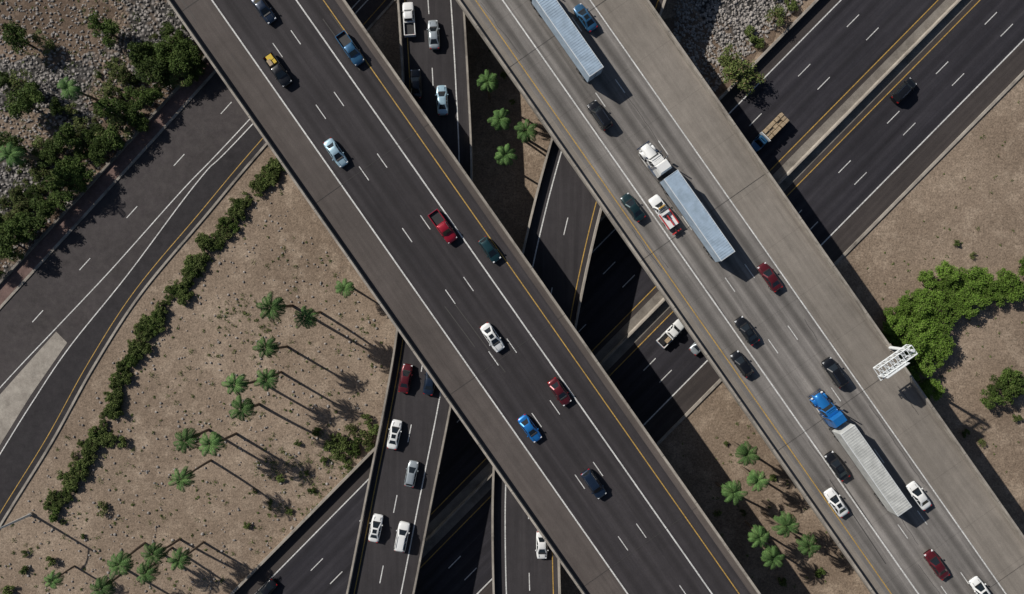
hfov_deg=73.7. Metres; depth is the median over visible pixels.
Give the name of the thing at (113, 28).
tree
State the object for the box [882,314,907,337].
tree
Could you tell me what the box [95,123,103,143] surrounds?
shrub
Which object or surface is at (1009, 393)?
tree
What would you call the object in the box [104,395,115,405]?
shrub
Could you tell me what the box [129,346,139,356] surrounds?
shrub
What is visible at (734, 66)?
shrub
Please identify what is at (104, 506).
shrub
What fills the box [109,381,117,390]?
shrub
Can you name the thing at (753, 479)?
palm tree
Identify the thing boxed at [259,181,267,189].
shrub
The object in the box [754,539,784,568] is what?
palm tree
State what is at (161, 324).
shrub
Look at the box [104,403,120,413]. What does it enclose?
shrub
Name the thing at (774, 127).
flatbed truck
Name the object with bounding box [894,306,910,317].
tree
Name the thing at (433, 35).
car
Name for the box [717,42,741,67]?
shrub
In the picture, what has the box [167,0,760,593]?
highway bridge
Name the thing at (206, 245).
shrub
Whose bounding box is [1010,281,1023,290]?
tree
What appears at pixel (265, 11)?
car
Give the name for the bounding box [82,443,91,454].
shrub
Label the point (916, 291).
tree
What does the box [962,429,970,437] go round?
shrub
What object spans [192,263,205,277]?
shrub
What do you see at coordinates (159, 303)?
shrub
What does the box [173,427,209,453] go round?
palm tree
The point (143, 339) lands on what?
shrub
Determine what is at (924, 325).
tree
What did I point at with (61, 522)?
shrub
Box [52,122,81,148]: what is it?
tree
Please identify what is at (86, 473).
shrub
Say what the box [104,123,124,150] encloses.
tree
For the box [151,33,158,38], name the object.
shrub
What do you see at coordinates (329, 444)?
shrub
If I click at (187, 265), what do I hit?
shrub
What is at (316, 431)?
shrub
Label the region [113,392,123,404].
shrub
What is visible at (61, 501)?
shrub
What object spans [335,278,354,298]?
palm tree
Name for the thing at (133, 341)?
shrub
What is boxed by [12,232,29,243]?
tree
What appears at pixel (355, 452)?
shrub
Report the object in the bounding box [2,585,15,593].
shrub
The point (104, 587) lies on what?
palm tree
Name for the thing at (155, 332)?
shrub
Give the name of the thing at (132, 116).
tree
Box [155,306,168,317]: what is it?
shrub
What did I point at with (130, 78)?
shrub
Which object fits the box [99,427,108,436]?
shrub
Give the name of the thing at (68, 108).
shrub
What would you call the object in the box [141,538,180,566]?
palm tree
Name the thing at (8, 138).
tree
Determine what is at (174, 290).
shrub
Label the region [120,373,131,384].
shrub
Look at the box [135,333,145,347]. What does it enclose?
shrub
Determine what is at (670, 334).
pickup truck
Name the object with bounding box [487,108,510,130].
palm tree
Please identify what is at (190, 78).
tree
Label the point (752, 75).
shrub
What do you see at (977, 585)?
car
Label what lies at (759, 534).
palm tree
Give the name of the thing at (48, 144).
tree
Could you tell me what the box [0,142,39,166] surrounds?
palm tree
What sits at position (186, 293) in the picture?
shrub
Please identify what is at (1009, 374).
tree
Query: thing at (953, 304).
tree
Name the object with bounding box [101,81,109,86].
shrub
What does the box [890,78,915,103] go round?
suv
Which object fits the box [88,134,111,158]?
tree
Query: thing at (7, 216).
shrub
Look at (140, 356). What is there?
shrub
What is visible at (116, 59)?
shrub
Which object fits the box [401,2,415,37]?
pickup truck
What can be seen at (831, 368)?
suv
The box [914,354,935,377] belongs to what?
tree
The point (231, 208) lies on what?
shrub
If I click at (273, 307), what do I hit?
palm tree
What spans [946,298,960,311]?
tree
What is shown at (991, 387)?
tree
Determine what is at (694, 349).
car
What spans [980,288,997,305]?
tree
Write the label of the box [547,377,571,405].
car
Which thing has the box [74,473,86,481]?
shrub
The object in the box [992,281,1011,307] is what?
tree
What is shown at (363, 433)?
shrub
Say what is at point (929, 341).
tree
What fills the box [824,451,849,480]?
car
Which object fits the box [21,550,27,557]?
shrub
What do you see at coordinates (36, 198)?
tree
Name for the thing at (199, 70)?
tree
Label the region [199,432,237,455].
palm tree
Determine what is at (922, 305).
tree
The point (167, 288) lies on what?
shrub
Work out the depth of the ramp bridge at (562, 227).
113.99 m
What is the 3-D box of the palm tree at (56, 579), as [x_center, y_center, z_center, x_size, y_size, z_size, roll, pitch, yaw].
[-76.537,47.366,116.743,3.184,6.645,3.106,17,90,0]
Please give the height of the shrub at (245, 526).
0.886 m
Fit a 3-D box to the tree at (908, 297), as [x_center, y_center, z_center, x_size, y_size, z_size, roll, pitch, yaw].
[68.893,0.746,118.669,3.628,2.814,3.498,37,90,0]
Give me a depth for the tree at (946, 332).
117.25 m
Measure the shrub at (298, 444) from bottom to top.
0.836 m
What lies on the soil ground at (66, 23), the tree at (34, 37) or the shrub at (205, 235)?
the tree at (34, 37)
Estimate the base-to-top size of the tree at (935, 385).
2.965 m
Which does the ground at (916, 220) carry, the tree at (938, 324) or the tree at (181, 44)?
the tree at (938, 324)
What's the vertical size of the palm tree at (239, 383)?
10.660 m
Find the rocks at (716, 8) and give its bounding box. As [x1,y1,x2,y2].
[673,0,802,91]
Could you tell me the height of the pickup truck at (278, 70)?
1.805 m
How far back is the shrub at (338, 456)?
119.17 m
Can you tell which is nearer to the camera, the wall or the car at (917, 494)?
the car at (917, 494)
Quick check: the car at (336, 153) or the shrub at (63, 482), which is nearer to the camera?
the car at (336, 153)
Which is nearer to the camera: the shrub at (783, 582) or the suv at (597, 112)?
the suv at (597, 112)
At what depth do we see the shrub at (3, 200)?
118.25 m
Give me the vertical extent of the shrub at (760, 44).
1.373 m
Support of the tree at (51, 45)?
on the soil ground at (66, 23)
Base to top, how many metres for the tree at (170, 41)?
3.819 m
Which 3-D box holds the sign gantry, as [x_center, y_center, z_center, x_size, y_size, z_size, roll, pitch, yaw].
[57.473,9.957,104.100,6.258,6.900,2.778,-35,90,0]
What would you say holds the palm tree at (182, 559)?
on the ground at (916, 220)
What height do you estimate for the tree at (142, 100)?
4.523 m
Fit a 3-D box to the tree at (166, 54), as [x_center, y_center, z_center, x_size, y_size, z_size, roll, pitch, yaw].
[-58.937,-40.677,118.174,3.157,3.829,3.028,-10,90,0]
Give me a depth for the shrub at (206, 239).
118.99 m
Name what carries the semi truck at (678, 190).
on the highway bridge at (658, 94)
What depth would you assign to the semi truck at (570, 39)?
103.87 m
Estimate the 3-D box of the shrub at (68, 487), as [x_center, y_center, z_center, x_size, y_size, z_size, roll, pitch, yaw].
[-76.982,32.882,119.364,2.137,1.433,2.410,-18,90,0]
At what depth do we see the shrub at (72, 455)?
119.50 m
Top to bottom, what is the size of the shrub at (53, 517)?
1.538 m
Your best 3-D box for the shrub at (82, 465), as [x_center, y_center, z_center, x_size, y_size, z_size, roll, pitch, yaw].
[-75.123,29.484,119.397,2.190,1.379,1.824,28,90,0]
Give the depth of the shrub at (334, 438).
119.02 m
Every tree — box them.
[0,71,13,87]
[0,131,27,158]
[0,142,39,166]
[0,219,13,235]
[0,224,18,259]
[1,21,29,53]
[2,88,37,117]
[3,88,19,101]
[4,212,30,236]
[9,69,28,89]
[9,248,23,261]
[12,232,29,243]
[18,212,47,239]
[22,80,45,105]
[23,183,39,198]
[28,195,55,218]
[30,28,46,44]
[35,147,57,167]
[36,200,58,218]
[38,39,54,54]
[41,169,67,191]
[42,138,64,154]
[44,565,74,588]
[48,97,65,115]
[49,186,73,209]
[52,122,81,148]
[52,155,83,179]
[56,76,98,101]
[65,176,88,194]
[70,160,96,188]
[74,150,88,159]
[80,129,94,145]
[87,11,111,38]
[88,123,104,135]
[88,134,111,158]
[88,146,105,166]
[90,569,127,593]
[92,96,125,118]
[98,18,120,48]
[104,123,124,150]
[105,113,132,141]
[107,542,145,579]
[117,99,133,113]
[122,85,138,99]
[122,108,140,126]
[127,41,152,67]
[130,112,149,131]
[131,89,155,110]
[133,54,168,84]
[136,546,172,583]
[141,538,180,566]
[142,40,155,55]
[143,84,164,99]
[147,40,171,64]
[153,35,175,53]
[157,71,171,88]
[159,22,174,38]
[162,52,175,68]
[165,40,202,75]
[167,541,204,570]
[168,459,211,492]
[169,68,194,78]
[169,72,185,87]
[172,29,183,40]
[172,37,200,72]
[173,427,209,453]
[182,72,198,86]
[192,58,205,75]
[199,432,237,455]
[221,373,259,394]
[228,395,259,420]
[252,336,287,357]
[254,368,281,391]
[256,291,293,322]
[294,305,321,328]
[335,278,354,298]
[476,69,498,99]
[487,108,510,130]
[494,144,517,165]
[513,119,537,142]
[715,480,747,504]
[731,441,760,465]
[740,466,769,491]
[745,521,769,547]
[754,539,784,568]
[763,511,799,537]
[789,531,820,557]
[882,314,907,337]
[882,331,896,341]
[883,307,898,318]
[887,335,899,350]
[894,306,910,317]
[895,338,909,358]
[896,298,921,317]
[896,315,916,340]
[897,289,920,308]
[899,330,926,359]
[906,315,918,326]
[906,352,923,366]
[907,366,919,375]
[910,317,937,339]
[911,373,920,382]
[913,296,935,322]
[913,340,937,360]
[914,288,930,296]
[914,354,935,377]
[915,327,938,346]
[917,269,937,288]
[917,380,932,399]
[918,287,944,304]
[925,329,946,354]
[926,378,945,400]
[928,297,949,322]
[930,312,954,332]
[932,335,952,359]
[932,355,944,367]
[935,260,958,281]
[935,282,949,294]
[935,327,955,349]
[939,271,962,289]
[941,292,951,305]
[944,308,962,323]
[945,283,962,301]
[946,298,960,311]
[949,288,970,311]
[952,285,980,305]
[958,265,987,289]
[961,294,984,318]
[976,267,994,288]
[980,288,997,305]
[980,389,1005,408]
[983,279,1003,297]
[987,374,1009,394]
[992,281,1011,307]
[996,268,1016,284]
[998,366,1022,386]
[1000,270,1023,302]
[1000,382,1019,404]
[1007,375,1023,394]
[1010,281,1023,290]
[1017,256,1023,275]
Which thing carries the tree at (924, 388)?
on the ground at (916, 220)
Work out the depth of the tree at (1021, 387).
117.58 m
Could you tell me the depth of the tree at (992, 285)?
117.63 m
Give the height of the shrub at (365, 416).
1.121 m
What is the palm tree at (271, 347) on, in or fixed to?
on the ground at (916, 220)
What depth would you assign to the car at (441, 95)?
112.98 m
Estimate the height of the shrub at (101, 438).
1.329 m
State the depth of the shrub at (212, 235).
119.29 m
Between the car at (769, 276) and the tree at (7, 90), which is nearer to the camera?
the car at (769, 276)
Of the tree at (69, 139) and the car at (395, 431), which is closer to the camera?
the car at (395, 431)
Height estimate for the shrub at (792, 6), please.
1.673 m
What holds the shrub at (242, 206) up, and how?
on the ground at (916, 220)
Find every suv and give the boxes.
[394,521,409,552]
[580,468,606,498]
[587,100,612,130]
[821,357,847,387]
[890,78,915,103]
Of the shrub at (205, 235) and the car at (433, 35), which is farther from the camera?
the shrub at (205, 235)
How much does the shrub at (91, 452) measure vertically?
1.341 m
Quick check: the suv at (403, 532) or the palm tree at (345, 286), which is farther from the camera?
the palm tree at (345, 286)
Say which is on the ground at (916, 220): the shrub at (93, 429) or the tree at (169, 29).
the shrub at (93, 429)
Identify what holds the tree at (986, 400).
on the ground at (916, 220)
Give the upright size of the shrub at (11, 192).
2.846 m
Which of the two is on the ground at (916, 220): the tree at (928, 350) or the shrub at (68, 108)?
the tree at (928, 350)
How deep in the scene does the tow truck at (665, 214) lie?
106.77 m
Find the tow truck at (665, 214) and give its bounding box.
[648,194,680,234]
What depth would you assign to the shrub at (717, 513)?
119.64 m
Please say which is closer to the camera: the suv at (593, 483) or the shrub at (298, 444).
the suv at (593, 483)
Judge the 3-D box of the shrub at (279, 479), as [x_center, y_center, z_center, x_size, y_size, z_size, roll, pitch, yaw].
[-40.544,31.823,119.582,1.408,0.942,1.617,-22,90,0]
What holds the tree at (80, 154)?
on the soil ground at (146, 112)
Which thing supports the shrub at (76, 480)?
on the ground at (916, 220)
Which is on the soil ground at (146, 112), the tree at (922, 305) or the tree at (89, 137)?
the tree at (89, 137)
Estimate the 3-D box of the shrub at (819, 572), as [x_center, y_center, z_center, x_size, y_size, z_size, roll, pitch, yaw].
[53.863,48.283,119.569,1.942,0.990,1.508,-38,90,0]
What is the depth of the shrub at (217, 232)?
119.11 m
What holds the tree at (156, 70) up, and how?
on the soil ground at (146, 112)
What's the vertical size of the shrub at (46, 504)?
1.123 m
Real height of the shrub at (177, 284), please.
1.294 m
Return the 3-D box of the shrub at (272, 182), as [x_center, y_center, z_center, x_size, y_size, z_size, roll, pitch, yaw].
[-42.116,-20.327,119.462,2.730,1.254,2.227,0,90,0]
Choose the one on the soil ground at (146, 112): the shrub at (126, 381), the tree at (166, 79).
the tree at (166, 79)
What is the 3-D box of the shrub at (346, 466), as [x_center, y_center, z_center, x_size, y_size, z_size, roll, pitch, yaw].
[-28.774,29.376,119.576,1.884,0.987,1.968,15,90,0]
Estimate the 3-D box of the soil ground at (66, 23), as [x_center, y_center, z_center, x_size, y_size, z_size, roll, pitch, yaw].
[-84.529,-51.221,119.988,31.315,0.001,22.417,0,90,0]
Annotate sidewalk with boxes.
[0,59,214,304]
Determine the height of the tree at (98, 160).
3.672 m
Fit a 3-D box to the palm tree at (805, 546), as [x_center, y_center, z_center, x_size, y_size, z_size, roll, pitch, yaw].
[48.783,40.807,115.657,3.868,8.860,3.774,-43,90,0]
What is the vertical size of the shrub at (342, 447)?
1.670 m
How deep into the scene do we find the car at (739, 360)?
106.85 m
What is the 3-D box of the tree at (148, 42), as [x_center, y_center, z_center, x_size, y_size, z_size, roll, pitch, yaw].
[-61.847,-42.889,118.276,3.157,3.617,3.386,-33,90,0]
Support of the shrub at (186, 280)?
on the ground at (916, 220)
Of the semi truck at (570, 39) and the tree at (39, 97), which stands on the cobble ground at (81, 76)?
the tree at (39, 97)
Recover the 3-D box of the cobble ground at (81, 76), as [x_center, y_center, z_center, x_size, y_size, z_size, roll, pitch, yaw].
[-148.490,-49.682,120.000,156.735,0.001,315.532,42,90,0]
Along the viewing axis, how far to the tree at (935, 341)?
117.36 m
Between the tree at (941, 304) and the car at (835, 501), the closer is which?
the car at (835, 501)
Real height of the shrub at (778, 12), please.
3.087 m
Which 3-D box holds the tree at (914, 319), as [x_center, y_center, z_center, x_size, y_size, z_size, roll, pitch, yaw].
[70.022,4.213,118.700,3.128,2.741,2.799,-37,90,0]
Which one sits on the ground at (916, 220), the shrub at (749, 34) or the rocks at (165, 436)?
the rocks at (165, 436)
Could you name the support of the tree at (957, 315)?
on the ground at (916, 220)
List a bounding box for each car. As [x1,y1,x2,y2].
[251,0,276,24]
[255,578,277,593]
[323,138,347,167]
[368,513,383,542]
[387,419,402,449]
[398,363,412,392]
[404,460,418,486]
[409,69,421,98]
[423,372,434,394]
[427,20,439,49]
[435,85,448,115]
[478,236,500,262]
[480,322,504,351]
[517,414,541,442]
[535,531,548,558]
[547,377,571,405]
[573,3,597,32]
[620,193,645,221]
[689,342,700,355]
[730,350,753,377]
[734,316,758,345]
[757,262,782,291]
[823,487,848,517]
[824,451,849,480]
[906,481,931,510]
[923,549,949,579]
[968,576,990,593]
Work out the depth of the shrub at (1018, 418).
119.25 m
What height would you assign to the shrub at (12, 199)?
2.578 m
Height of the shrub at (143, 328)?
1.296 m
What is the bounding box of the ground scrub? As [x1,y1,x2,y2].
[0,0,1022,591]
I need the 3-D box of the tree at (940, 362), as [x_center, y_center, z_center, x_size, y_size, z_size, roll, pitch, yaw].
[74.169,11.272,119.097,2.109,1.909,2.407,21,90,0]
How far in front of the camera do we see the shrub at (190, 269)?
119.03 m
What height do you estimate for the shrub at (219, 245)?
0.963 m
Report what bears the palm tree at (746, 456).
on the ground at (916, 220)
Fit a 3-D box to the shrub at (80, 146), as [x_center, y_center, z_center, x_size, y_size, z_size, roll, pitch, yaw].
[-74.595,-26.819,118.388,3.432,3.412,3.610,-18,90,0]
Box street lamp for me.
[0,512,33,528]
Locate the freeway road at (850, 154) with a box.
[230,0,1023,593]
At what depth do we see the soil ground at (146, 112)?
119.99 m
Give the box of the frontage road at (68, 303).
[0,0,395,526]
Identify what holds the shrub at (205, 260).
on the ground at (916, 220)
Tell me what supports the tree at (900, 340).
on the ground at (916, 220)
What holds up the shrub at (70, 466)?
on the ground at (916, 220)
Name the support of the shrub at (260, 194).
on the ground at (916, 220)
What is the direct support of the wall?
on the cobble ground at (81, 76)
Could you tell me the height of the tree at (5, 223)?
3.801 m
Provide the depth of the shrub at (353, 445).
119.14 m
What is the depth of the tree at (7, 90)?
118.36 m
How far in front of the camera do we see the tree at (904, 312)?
117.85 m
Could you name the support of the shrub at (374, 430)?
on the ground at (916, 220)
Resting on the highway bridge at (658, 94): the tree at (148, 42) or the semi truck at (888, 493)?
the semi truck at (888, 493)
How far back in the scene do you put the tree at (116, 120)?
116.91 m
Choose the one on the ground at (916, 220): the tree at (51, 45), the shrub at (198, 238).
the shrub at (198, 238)
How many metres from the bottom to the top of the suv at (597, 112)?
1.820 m
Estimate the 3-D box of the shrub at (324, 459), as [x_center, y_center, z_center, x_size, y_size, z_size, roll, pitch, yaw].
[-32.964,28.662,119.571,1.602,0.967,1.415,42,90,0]
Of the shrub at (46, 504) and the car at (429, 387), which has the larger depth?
the shrub at (46, 504)
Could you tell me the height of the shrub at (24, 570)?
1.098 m
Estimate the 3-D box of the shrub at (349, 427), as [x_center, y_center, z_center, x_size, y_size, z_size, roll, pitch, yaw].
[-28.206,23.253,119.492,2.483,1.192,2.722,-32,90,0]
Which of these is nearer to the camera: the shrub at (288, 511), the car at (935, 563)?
the car at (935, 563)
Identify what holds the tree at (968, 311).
on the ground at (916, 220)
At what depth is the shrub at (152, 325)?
119.03 m
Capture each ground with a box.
[0,0,119,68]
[0,0,194,279]
[0,0,1023,593]
[0,34,203,270]
[663,0,800,96]
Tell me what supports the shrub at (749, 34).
on the soil ground at (669, 23)
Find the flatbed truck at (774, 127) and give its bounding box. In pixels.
[749,112,789,151]
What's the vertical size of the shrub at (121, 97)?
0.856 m
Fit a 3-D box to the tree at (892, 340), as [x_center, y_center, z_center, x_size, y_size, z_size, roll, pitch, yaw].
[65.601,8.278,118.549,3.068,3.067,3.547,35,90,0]
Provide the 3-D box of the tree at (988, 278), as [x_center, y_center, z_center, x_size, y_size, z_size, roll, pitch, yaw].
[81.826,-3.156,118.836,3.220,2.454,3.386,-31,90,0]
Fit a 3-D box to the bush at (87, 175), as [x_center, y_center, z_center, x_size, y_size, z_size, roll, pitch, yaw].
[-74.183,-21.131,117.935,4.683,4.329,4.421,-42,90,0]
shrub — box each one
[0,194,12,210]
[2,208,16,220]
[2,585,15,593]
[4,191,22,211]
[8,186,22,200]
[9,179,23,192]
[12,196,31,208]
[12,199,30,214]
[18,565,28,574]
[19,153,31,168]
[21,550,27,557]
[27,168,45,183]
[30,149,37,156]
[31,135,53,153]
[34,167,45,176]
[42,501,49,510]
[43,498,54,508]
[44,167,53,178]
[45,556,55,567]
[48,507,58,522]
[51,501,59,508]
[55,498,65,506]
[56,470,66,480]
[56,490,66,497]
[59,519,66,524]
[61,479,69,490]
[63,492,71,501]
[64,101,77,115]
[65,477,77,491]
[67,461,74,469]
[67,466,82,477]
[67,468,74,477]
[70,450,78,460]
[70,471,79,482]
[73,116,89,133]
[73,134,87,151]
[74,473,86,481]
[76,459,86,472]
[76,462,88,471]
[80,468,89,477]
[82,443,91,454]
[82,456,94,466]
[83,452,98,460]
[85,441,99,451]
[87,441,98,454]
[88,426,102,437]
[88,431,100,442]
[94,82,118,99]
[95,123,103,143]
[95,501,107,517]
[96,71,101,78]
[97,435,106,445]
[99,419,107,426]
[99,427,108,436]
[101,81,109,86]
[103,61,111,68]
[103,411,112,418]
[103,432,117,446]
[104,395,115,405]
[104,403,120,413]
[107,63,120,80]
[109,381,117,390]
[109,403,123,417]
[110,372,116,381]
[111,56,118,61]
[111,61,131,84]
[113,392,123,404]
[115,371,125,385]
[116,360,125,372]
[117,91,123,100]
[117,359,129,372]
[117,436,126,447]
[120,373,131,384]
[121,71,135,85]
[125,356,134,367]
[127,339,135,347]
[128,342,142,352]
[129,79,139,85]
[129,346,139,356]
[132,353,143,363]
[135,85,144,91]
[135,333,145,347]
[138,323,148,330]
[138,332,149,341]
[140,313,148,328]
[140,343,151,353]
[146,318,158,328]
[148,317,159,328]
[150,328,158,335]
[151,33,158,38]
[151,310,165,322]
[154,300,166,313]
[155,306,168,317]
[158,321,165,332]
[163,284,174,293]
[169,286,177,294]
[173,280,183,287]
[176,293,186,305]
[179,288,190,298]
[180,290,193,299]
[182,275,191,284]
[183,254,197,265]
[183,261,194,272]
[188,265,200,276]
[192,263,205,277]
[193,252,207,264]
[195,232,204,242]
[196,237,209,246]
[198,252,210,261]
[199,232,208,240]
[199,241,212,251]
[210,233,218,243]
[214,242,224,250]
[215,229,227,239]
[216,217,225,229]
[217,229,232,239]
[219,224,230,238]
[224,212,233,221]
[228,203,238,212]
[228,222,239,233]
[232,210,245,220]
[239,198,246,209]
[243,522,249,529]
[248,178,261,189]
[248,180,258,193]
[253,174,264,182]
[255,189,262,196]
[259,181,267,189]
[264,176,279,186]
[265,161,280,173]
[267,170,278,179]
[268,157,278,165]
[276,473,283,482]
[285,508,292,515]
[293,439,301,445]
[307,487,315,493]
[311,427,321,435]
[319,456,326,465]
[323,439,334,454]
[330,432,343,445]
[332,449,346,461]
[334,436,350,452]
[342,460,351,469]
[344,423,357,436]
[345,449,360,458]
[350,436,361,449]
[355,429,373,445]
[360,414,371,424]
[363,440,374,451]
[367,423,378,435]
[714,510,721,516]
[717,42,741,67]
[721,57,756,90]
[736,67,765,95]
[744,25,759,43]
[755,37,764,47]
[765,3,786,27]
[769,474,776,480]
[778,577,786,585]
[784,0,798,11]
[815,567,825,577]
[953,240,959,245]
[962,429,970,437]
[978,439,985,447]
[1012,414,1021,421]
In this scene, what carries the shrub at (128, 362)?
on the ground at (916, 220)
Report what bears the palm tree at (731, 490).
on the ground at (916, 220)
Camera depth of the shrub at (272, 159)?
119.32 m
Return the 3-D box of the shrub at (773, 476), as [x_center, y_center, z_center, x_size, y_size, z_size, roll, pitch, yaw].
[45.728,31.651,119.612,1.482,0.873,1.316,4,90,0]
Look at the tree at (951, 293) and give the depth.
117.80 m
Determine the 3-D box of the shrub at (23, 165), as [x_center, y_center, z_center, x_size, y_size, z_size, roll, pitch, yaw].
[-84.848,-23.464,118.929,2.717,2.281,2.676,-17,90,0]
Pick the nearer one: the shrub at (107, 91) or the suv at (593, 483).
the suv at (593, 483)
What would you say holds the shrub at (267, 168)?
on the ground at (916, 220)
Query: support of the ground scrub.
on the ground at (916, 220)
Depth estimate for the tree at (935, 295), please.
117.68 m
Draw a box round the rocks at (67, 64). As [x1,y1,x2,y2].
[0,0,200,267]
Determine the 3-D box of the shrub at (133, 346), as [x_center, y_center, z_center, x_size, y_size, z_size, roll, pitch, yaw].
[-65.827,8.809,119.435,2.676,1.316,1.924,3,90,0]
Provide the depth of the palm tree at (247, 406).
110.21 m
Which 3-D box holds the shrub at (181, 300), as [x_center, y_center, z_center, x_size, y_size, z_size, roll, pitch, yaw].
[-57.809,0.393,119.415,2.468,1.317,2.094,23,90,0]
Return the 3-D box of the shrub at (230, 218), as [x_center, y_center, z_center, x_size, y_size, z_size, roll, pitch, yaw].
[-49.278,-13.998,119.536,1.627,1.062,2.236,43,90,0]
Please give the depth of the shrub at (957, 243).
119.46 m
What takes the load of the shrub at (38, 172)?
on the cobble ground at (81, 76)
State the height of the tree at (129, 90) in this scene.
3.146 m
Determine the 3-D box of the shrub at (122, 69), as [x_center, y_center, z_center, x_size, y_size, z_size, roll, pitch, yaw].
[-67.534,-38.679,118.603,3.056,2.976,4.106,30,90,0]
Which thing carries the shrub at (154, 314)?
on the ground at (916, 220)
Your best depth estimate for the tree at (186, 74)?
117.52 m
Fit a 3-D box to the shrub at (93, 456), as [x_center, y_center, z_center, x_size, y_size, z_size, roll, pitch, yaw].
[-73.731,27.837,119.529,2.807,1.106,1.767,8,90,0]
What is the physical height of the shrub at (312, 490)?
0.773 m
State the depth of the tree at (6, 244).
116.04 m
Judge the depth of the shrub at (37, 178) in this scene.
118.13 m
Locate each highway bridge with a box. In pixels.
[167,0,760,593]
[456,0,1023,593]
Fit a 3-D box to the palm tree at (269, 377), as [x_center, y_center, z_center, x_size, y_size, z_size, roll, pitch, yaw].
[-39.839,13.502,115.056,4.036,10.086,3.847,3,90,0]
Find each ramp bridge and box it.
[346,0,472,593]
[491,0,665,593]
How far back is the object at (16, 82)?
117.32 m
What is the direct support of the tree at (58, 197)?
on the cobble ground at (81, 76)
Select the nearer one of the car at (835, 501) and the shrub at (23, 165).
the car at (835, 501)
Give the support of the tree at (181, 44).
on the soil ground at (146, 112)
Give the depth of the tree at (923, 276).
118.13 m
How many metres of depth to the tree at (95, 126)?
117.89 m
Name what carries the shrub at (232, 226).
on the ground at (916, 220)
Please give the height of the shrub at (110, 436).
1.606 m
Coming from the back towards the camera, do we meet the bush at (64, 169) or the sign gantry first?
the bush at (64, 169)
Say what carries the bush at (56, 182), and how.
on the soil ground at (146, 112)
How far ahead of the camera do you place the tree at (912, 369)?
117.83 m
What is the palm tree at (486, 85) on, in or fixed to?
on the ground at (916, 220)
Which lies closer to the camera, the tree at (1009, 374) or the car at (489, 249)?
the car at (489, 249)
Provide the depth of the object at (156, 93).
117.69 m
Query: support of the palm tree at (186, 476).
on the ground at (916, 220)
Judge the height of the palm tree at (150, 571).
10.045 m
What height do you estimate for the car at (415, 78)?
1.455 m
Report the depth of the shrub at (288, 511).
119.58 m
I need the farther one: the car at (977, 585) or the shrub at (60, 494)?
the shrub at (60, 494)
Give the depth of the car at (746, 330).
106.98 m
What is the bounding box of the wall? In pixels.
[0,55,206,284]
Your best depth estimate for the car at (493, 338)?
106.97 m
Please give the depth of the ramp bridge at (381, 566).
113.99 m
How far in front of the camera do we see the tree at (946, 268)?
117.56 m
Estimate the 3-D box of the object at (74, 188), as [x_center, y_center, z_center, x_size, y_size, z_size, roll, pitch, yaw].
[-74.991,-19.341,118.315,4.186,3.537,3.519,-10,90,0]
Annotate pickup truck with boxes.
[262,51,292,87]
[335,30,364,66]
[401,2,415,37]
[428,209,457,243]
[655,319,683,347]
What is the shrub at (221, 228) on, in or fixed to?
on the ground at (916, 220)
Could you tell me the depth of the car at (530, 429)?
106.98 m
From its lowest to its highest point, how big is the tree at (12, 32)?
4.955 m
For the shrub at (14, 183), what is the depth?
118.83 m
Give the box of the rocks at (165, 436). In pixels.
[5,191,385,593]
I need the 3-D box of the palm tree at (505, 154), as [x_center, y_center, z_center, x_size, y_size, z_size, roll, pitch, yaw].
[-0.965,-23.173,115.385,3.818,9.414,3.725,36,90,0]
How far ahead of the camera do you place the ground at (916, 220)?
120.02 m
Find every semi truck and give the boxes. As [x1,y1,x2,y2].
[531,0,602,82]
[636,141,734,261]
[807,388,911,515]
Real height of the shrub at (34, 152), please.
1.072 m
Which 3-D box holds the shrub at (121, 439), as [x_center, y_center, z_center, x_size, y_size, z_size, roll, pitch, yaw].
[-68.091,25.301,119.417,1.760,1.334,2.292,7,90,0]
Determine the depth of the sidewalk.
119.85 m
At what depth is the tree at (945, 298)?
118.48 m
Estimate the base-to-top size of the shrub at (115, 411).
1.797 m
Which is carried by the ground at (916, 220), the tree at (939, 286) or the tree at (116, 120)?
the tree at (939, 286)
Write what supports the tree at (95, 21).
on the soil ground at (66, 23)
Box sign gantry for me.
[873,343,917,380]
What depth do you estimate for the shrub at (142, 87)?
118.73 m
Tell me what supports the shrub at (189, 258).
on the ground at (916, 220)
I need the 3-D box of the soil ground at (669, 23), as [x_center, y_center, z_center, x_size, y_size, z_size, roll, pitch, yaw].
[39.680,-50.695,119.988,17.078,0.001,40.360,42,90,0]
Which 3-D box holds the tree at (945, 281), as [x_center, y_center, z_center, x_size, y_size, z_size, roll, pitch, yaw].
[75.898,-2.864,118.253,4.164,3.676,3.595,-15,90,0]
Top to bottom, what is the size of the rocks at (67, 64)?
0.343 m
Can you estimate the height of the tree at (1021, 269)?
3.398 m
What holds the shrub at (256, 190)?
on the ground at (916, 220)
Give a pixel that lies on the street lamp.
(30, 514)
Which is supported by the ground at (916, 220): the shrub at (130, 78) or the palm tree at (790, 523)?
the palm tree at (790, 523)
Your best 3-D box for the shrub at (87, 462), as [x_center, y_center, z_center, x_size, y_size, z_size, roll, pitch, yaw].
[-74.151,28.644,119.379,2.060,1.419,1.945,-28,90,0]
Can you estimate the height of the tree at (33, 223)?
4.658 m
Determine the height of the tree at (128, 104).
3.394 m
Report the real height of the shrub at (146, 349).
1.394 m
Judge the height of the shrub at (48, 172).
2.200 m
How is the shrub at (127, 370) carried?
on the ground at (916, 220)
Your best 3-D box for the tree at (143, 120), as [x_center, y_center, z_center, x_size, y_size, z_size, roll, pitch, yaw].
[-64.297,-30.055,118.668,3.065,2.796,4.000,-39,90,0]
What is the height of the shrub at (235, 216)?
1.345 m
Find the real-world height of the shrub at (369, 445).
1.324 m

